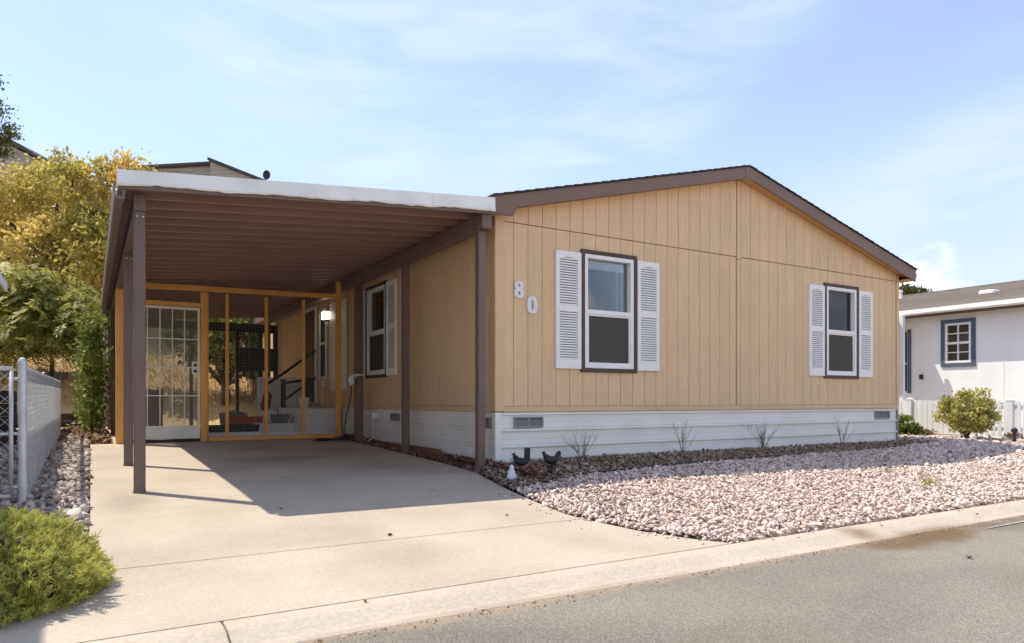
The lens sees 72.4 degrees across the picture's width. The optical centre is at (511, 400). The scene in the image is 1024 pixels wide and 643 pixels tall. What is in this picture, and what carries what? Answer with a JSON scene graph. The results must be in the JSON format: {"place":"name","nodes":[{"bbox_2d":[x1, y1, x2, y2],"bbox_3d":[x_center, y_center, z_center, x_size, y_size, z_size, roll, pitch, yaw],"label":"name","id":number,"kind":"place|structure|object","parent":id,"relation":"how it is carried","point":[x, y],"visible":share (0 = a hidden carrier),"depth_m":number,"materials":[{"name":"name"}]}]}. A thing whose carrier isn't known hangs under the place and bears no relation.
{"place":"outdoors","nodes":[
{"label":"outdoors","id":0,"kind":"place"},
{"bbox_2d":[0,433,93,581],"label":"side gravel","id":1,"kind":"structure","parent":0,"point":[63,479],"depth_m":6.57,"materials":[{"name":"grey gravel"}]},
{"bbox_2d":[17,358,60,502],"bbox_3d":[-5.958,0.262,8.978,0.068,1.227,7.818,0,0,-31],"label":"chain link fence","id":2,"kind":"object","parent":1,"relation":"on","point":[47,387],"visible":0.76,"depth_m":6.61,"materials":[{"name":"metal"}]},
{"bbox_2d":[0,366,27,498],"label":"chain link gate","id":3,"kind":"structure","parent":2,"relation":"attached to","point":[11,433],"depth_m":5.61,"materials":[{"name":"metal"}]},
{"bbox_2d":[16,413,103,427],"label":"timber wall","id":4,"kind":"structure","parent":0,"point":[67,418],"depth_m":16.17,"materials":[{"name":"brown wood"}]},
{"bbox_2d":[0,199,256,429],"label":"hillside","id":5,"kind":"structure","parent":0,"point":[178,414],"depth_m":19.22,"materials":[{"name":"beige plant"}]},
{"bbox_2d":[0,74,24,161],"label":"tall tree","id":6,"kind":"object","parent":5,"relation":"on","point":[8,134],"visible":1,"depth_m":32.18,"materials":[{"name":"green plant"}]},
{"bbox_2d":[0,371,84,379],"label":"concrete edge","id":7,"kind":"object","parent":5,"relation":"on","point":[57,374],"visible":0.03,"depth_m":18.67,"materials":[{"name":"grey concrete"}]},
{"bbox_2d":[0,139,97,202],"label":"hill house","id":8,"kind":"structure","parent":5,"relation":"on","point":[21,150],"depth_m":46.00,"materials":[{"name":"brown"}]},
{"bbox_2d":[0,260,106,377],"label":"green tree","id":9,"kind":"object","parent":5,"relation":"on","point":[48,327],"visible":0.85,"depth_m":17.84,"materials":[{"name":"green plant"}]},
{"bbox_2d":[0,143,166,317],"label":"yellow tree","id":10,"kind":"object","parent":5,"relation":"on","point":[78,252],"visible":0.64,"depth_m":23.27,"materials":[{"name":"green plant"}]},
{"bbox_2d":[138,157,264,179],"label":"hill house","id":11,"kind":"structure","parent":5,"relation":"on","point":[211,167],"depth_m":49.60,"materials":[{"name":"grey"}]},
{"bbox_2d":[263,170,269,179],"bbox_3d":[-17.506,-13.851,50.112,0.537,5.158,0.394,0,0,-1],"label":"satellite dish","id":12,"kind":"object","parent":11,"relation":"attached to","point":[266,174],"visible":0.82,"depth_m":49.95,"materials":[{"name":"black metal"}]},
{"bbox_2d":[148,318,256,405],"bbox_3d":[-8.274,-1.555,19.829,5.560,3.758,2.651,0,0,-31],"label":"leaning tree","id":13,"kind":"object","parent":5,"relation":"on","point":[220,361],"visible":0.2,"depth_m":19.31,"materials":[{"name":"green plant"}]},
{"bbox_2d":[146,390,162,425],"bbox_3d":[-7.572,0.212,14.466,0.600,0.869,0.500,0,0,-31],"label":"storage cabinet","id":14,"kind":"object","parent":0,"point":[153,410],"visible":0.28,"depth_m":14.33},
{"bbox_2d":[219,410,246,424],"bbox_3d":[-5.866,0.447,14.731,0.570,0.482,0.437,0,0,-31],"label":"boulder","id":15,"kind":"object","parent":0,"point":[222,418],"visible":0.34,"depth_m":14.59,"materials":[{"name":"stone"}]},
{"bbox_2d":[260,391,272,410],"bbox_3d":[-5.051,0.008,14.386,0.248,0.422,0.199,0,0,-31],"label":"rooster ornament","id":16,"kind":"object","parent":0,"point":[270,395],"visible":0.54,"depth_m":14.33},
{"bbox_2d":[254,377,334,433],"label":"porch steps","id":17,"kind":"structure","parent":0,"point":[314,416],"depth_m":13.13,"materials":[{"name":"white paint"}]},
{"bbox_2d":[270,414,289,422],"bbox_3d":[-4.366,0.342,13.158,0.315,0.169,0.250,0,0,-31],"label":"flower pot","id":18,"kind":"object","parent":17,"relation":"on","point":[284,418],"visible":0.98,"depth_m":13.06,"materials":[{"name":"ceramic"}]},
{"bbox_2d":[268,349,315,407],"bbox_3d":[-4.414,-0.451,14.022,0.981,1.185,0.080,0,0,-31],"label":"handrail","id":19,"kind":"object","parent":17,"relation":"on","point":[284,382],"visible":0.91,"depth_m":13.95,"materials":[{"name":"black metal"}]},
{"bbox_2d":[298,397,309,407],"bbox_3d":[-3.865,0.041,13.023,0.220,0.200,0.214,0,0,-31],"label":"white pot","id":20,"kind":"object","parent":17,"relation":"on","point":[307,399],"visible":0.73,"depth_m":12.96,"materials":[{"name":"paint"}]},
{"bbox_2d":[0,438,730,642],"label":"driveway","id":21,"kind":"structure","parent":0,"point":[201,532],"depth_m":4.88,"materials":[{"name":"concrete"}]},
{"bbox_2d":[99,169,495,492],"bbox_3d":[-4.847,-0.712,11.965,3.715,3.123,11.969,0,0,-31],"label":"carport","id":22,"kind":"object","parent":21,"relation":"on","point":[191,229],"visible":0.87,"depth_m":8.07,"materials":[{"name":"brown paint"}]},
{"bbox_2d":[348,374,362,385],"bbox_3d":[-2.570,-0.338,11.471,0.081,0.209,0.289,0,0,41],"label":"wrapped cord","id":23,"kind":"object","parent":22,"relation":"attached to","point":[351,378],"visible":1,"depth_m":11.40,"materials":[{"name":"white paint"}]},
{"bbox_2d":[313,385,351,440],"bbox_3d":[-2.941,0.137,11.476,0.631,1.061,0.444,0,0,-31],"label":"extension cord","id":24,"kind":"object","parent":21,"relation":"on","point":[330,439],"visible":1,"depth_m":11.51,"materials":[{"name":"black rubber"}]},
{"bbox_2d":[339,434,552,490],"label":"red mulch","id":25,"kind":"object","parent":21,"relation":"on","point":[528,469],"visible":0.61,"depth_m":8.40,"materials":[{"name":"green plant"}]},
{"bbox_2d":[367,439,440,455],"bbox_3d":[-1.738,0.695,10.481,0.100,0.105,2.950,0,0,-31],"label":"edging timber","id":26,"kind":"object","parent":25,"relation":"on","point":[427,450],"visible":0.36,"depth_m":9.61,"materials":[{"name":"brown wood"}]},
{"bbox_2d":[0,0,1023,290],"label":"sky","id":27,"kind":"structure","parent":0,"point":[902,121],"materials":[{"name":"blue"}]},
{"bbox_2d":[1,428,1023,622],"bbox_3d":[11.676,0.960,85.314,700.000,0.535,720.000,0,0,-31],"label":"ground","id":28,"kind":"structure","parent":0,"point":[821,528],"depth_m":6.38,"materials":[{"name":"grey gravel"}]},
{"bbox_2d":[0,273,6,291],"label":"neighbour house","id":29,"kind":"structure","parent":28,"relation":"on","point":[3,284],"depth_m":14.75,"materials":[{"name":"white"}]},
{"bbox_2d":[0,391,16,446],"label":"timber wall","id":30,"kind":"structure","parent":28,"relation":"on","point":[4,417],"depth_m":10.05,"materials":[{"name":"brown wood"}]},
{"bbox_2d":[0,506,122,628],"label":"mounded shrub","id":31,"kind":"object","parent":28,"relation":"on","point":[29,566],"visible":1,"depth_m":3.34,"materials":[{"name":"green plant"}]},
{"bbox_2d":[58,425,111,443],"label":"leaf litter","id":32,"kind":"object","parent":28,"relation":"on","point":[102,436],"visible":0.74,"depth_m":12.28,"materials":[{"name":"brown plant"}]},
{"bbox_2d":[65,305,114,433],"bbox_3d":[-8.022,-0.530,13.404,0.891,2.466,2.436,0,0,-31],"label":"climbing vine","id":33,"kind":"object","parent":28,"relation":"on","point":[93,367],"visible":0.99,"depth_m":12.85,"materials":[{"name":"green plant"}]},
{"bbox_2d":[107,427,207,443],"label":"porch floor","id":34,"kind":"structure","parent":28,"relation":"on","point":[113,439],"depth_m":11.96,"materials":[{"name":"concrete"}]},
{"bbox_2d":[146,319,276,424],"bbox_3d":[-7.437,-0.623,16.713,3.550,2.540,0.230,0,0,-31],"label":"frame","id":35,"kind":"object","parent":34,"relation":"on","point":[251,363],"visible":0.5,"depth_m":17.10,"materials":[{"name":"black metal"}]},
{"bbox_2d":[115,282,340,443],"bbox_3d":[-5.975,-0.714,13.870,3.430,2.718,5.970,0,0,-31],"label":"porch screen","id":36,"kind":"object","parent":34,"relation":"on","point":[200,369],"visible":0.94,"depth_m":11.12,"materials":[{"name":"orange wood"}]},
{"bbox_2d":[146,305,199,439],"bbox_3d":[-5.344,-0.433,10.818,0.960,2.060,0.090,0,0,-31],"label":"security door","id":37,"kind":"structure","parent":36,"relation":"in","point":[189,431],"depth_m":10.90,"materials":[{"name":"white metal"}]},
{"bbox_2d":[209,424,259,432],"bbox_3d":[-4.948,0.537,12.311,0.926,0.219,0.300,0,0,-31],"label":"planter box","id":38,"kind":"object","parent":34,"relation":"on","point":[241,428],"visible":0.32,"depth_m":12.23,"materials":[{"name":"brown plastic"}]},
{"bbox_2d":[229,416,262,424],"bbox_3d":[-5.160,0.477,13.526,0.615,0.339,0.400,0,0,-31],"label":"terracotta trough","id":39,"kind":"object","parent":34,"relation":"on","point":[234,420],"visible":0.24,"depth_m":13.33,"materials":[{"name":"red ceramic"}]},
{"bbox_2d":[207,430,327,439],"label":"floor curb","id":40,"kind":"structure","parent":34,"relation":"on","point":[261,433],"depth_m":11.93,"materials":[{"name":"orange wood"}]},
{"bbox_2d":[84,500,1023,642],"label":"kerb","id":41,"kind":"structure","parent":28,"relation":"on","point":[317,623],"depth_m":3.79,"materials":[{"name":"concrete"}]},
{"bbox_2d":[498,492,1006,544],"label":"spilled stones","id":42,"kind":"object","parent":41,"relation":"on","point":[655,534],"visible":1,"depth_m":5.61,"materials":[{"name":"beige gravel"}]},
{"bbox_2d":[240,165,917,462],"bbox_3d":[-1.004,-1.295,17.535,8.622,4.164,17.422,0,0,-31],"label":"mobile home","id":43,"kind":"object","parent":28,"relation":"on","point":[718,308],"visible":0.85,"depth_m":9.78,"materials":[{"name":"beige wood"}]},
{"bbox_2d":[305,305,316,402],"bbox_3d":[-4.312,-0.963,14.913,0.035,2.020,1.060,0,0,-31],"label":"house door","id":44,"kind":"structure","parent":43,"relation":"in","point":[310,367],"depth_m":14.78,"materials":[{"name":"white plastic"}]},
{"bbox_2d":[368,413,376,440],"bbox_3d":[-2.281,0.436,11.430,0.138,0.476,0.229,0,0,15],"label":"white plug cord","id":45,"kind":"object","parent":43,"relation":"hanging from","point":[373,415],"visible":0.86,"depth_m":11.42,"materials":[{"name":"paint"}]},
{"bbox_2d":[365,280,387,378],"bbox_3d":[-2.198,-1.138,11.499,0.107,1.530,0.970,0,0,-31],"label":"window","id":46,"kind":"structure","parent":43,"relation":"in","point":[375,295],"depth_m":11.60,"materials":[{"name":"white plastic"}]},
{"bbox_2d":[580,249,636,372],"bbox_3d":[1.200,-1.125,9.045,0.910,1.535,0.222,0,0,-31],"label":"window","id":47,"kind":"structure","parent":43,"relation":"in","point":[608,338],"depth_m":9.00,"materials":[{"name":"white plastic"}]},
{"bbox_2d":[823,283,858,378],"bbox_3d":[5.375,-1.125,11.493,0.910,1.535,0.107,0,0,-31],"label":"window","id":48,"kind":"structure","parent":43,"relation":"in","point":[841,301],"depth_m":11.52,"materials":[{"name":"white plastic"}]},
{"bbox_2d":[479,438,938,489],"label":"mulch","id":49,"kind":"object","parent":28,"relation":"on","point":[569,464],"visible":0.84,"depth_m":8.67,"materials":[{"name":"brown plant"}]},
{"bbox_2d":[506,465,516,479],"bbox_3d":[-0.004,0.741,7.235,0.116,0.155,0.113,0,0,-31],"label":"cone ornament","id":50,"kind":"object","parent":49,"relation":"on","point":[511,474],"visible":0.96,"depth_m":7.20,"materials":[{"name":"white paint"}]},
{"bbox_2d":[512,448,529,465],"bbox_3d":[0.096,0.661,7.570,0.205,0.305,0.099,0,0,9],"label":"hen ornament","id":51,"kind":"object","parent":49,"relation":"on","point":[519,461],"visible":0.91,"depth_m":7.55,"materials":[{"name":"black metal"}]},
{"bbox_2d":[541,451,560,468],"bbox_3d":[0.424,0.669,7.577,0.215,0.255,0.099,0,0,9],"label":"hen ornament","id":52,"kind":"object","parent":49,"relation":"on","point":[550,460],"visible":0.95,"depth_m":7.56,"materials":[{"name":"black metal"}]},
{"bbox_2d":[565,429,597,458],"bbox_3d":[0.828,0.537,8.373,0.604,0.397,0.223,0,0,-31],"label":"dry shrub","id":53,"kind":"object","parent":49,"relation":"on","point":[583,446],"visible":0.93,"depth_m":8.39,"materials":[{"name":"grey plant"}]},
{"bbox_2d":[672,421,697,452],"bbox_3d":[2.318,0.489,9.334,0.474,0.494,0.083,0,0,-19],"label":"dry shrub","id":54,"kind":"object","parent":49,"relation":"on","point":[683,449],"visible":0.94,"depth_m":9.31,"materials":[{"name":"grey plant"}]},
{"bbox_2d":[569,453,801,476],"bbox_3d":[2.268,0.759,8.495,4.217,0.065,0.114,0,0,-36],"label":"edging strip","id":55,"kind":"object","parent":49,"relation":"on","point":[630,468],"visible":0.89,"depth_m":8.26,"materials":[{"name":"grey concrete"}]},
{"bbox_2d":[744,421,782,447],"bbox_3d":[3.582,0.493,10.136,0.756,0.488,0.243,0,0,-31],"label":"dry shrub","id":56,"kind":"object","parent":49,"relation":"on","point":[762,443],"visible":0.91,"depth_m":10.14,"materials":[{"name":"grey plant"}]},
{"bbox_2d":[834,417,854,443],"bbox_3d":[5.317,0.484,11.169,0.353,0.505,0.228,0,0,-31],"label":"dry shrub","id":57,"kind":"object","parent":49,"relation":"on","point":[838,431],"visible":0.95,"depth_m":11.13,"materials":[{"name":"grey plant"}]},
{"bbox_2d":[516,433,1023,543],"bbox_3d":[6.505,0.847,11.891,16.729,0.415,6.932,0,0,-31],"label":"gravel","id":58,"kind":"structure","parent":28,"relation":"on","point":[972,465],"depth_m":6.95,"materials":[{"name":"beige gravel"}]},
{"bbox_2d":[899,411,926,434],"bbox_3d":[8.179,0.506,14.486,0.520,0.588,0.763,0,0,-31],"label":"bush","id":59,"kind":"object","parent":58,"relation":"on","point":[914,427],"visible":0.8,"depth_m":14.37,"materials":[{"name":"green plant"}]},
{"bbox_2d":[921,429,937,435],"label":"dried plant","id":60,"kind":"object","parent":58,"relation":"on","point":[929,432],"visible":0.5,"depth_m":14.36,"materials":[{"name":"brown plant"}]},
{"bbox_2d":[921,475,939,485],"bbox_3d":[4.554,0.852,7.641,0.234,0.144,0.227,0,0,-7],"label":"grass tuft","id":61,"kind":"object","parent":58,"relation":"on","point":[928,482],"visible":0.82,"depth_m":7.61,"materials":[{"name":"green plant"}]},
{"bbox_2d":[931,387,1002,437],"bbox_3d":[8.614,0.234,13.314,1.051,0.999,1.284,0,0,-31],"label":"round bush","id":62,"kind":"object","parent":58,"relation":"on","point":[977,415],"visible":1,"depth_m":13.07,"materials":[{"name":"green plant"}]},
{"bbox_2d":[1011,428,1017,441],"bbox_3d":[8.922,0.607,12.430,0.100,0.240,0.100,0,0,-31],"label":"path light","id":63,"kind":"object","parent":58,"relation":"on","point":[1014,431],"visible":1,"depth_m":12.40,"materials":[{"name":"black metal"}]},
{"bbox_2d":[898,398,1023,438],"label":"picket fence","id":64,"kind":"object","parent":28,"relation":"on","point":[920,412],"visible":0.35,"depth_m":14.32,"materials":[{"name":"white paint"}]},
{"bbox_2d":[899,280,1023,436],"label":"neighbour house","id":65,"kind":"structure","parent":28,"relation":"on","point":[958,339],"depth_m":15.64,"materials":[{"name":"white paint"}]},
{"bbox_2d":[905,332,906,390],"bbox_3d":[9.119,-0.923,16.876,0.019,1.400,0.800,0,0,-31],"label":"porch window","id":66,"kind":"structure","parent":65,"relation":"in","point":[905,332],"depth_m":16.54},
{"bbox_2d":[941,317,975,366],"bbox_3d":[9.931,-1.283,15.567,0.080,1.060,0.720,0,0,-31],"label":"window","id":67,"kind":"structure","parent":65,"relation":"in","point":[945,324],"depth_m":15.55,"materials":[{"name":"white plastic"}]},
{"bbox_2d":[1003,432,1023,438],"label":"dried plant","id":68,"kind":"object","parent":28,"relation":"on","point":[1008,435],"visible":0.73,"depth_m":13.19,"materials":[{"name":"brown plant"}]},
{"bbox_2d":[305,516,1023,642],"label":"street","id":69,"kind":"structure","parent":0,"point":[939,586],"depth_m":3.56,"materials":[{"name":"grey asphalt"}]},
{"bbox_2d":[313,515,1022,641],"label":"gutter grit","id":70,"kind":"object","parent":69,"relation":"on","point":[665,578],"visible":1,"depth_m":4.16,"materials":[{"name":"brown stone"}]},
{"bbox_2d":[989,521,1023,527],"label":"road line","id":71,"kind":"object","parent":69,"relation":"on","point":[1007,524],"visible":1,"depth_m":5.87,"materials":[{"name":"paint"}]},
{"bbox_2d":[899,283,931,294],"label":"tree","id":72,"kind":"object","parent":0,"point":[907,289],"visible":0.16,"depth_m":51.43,"materials":[{"name":"green plant"}]}
]}

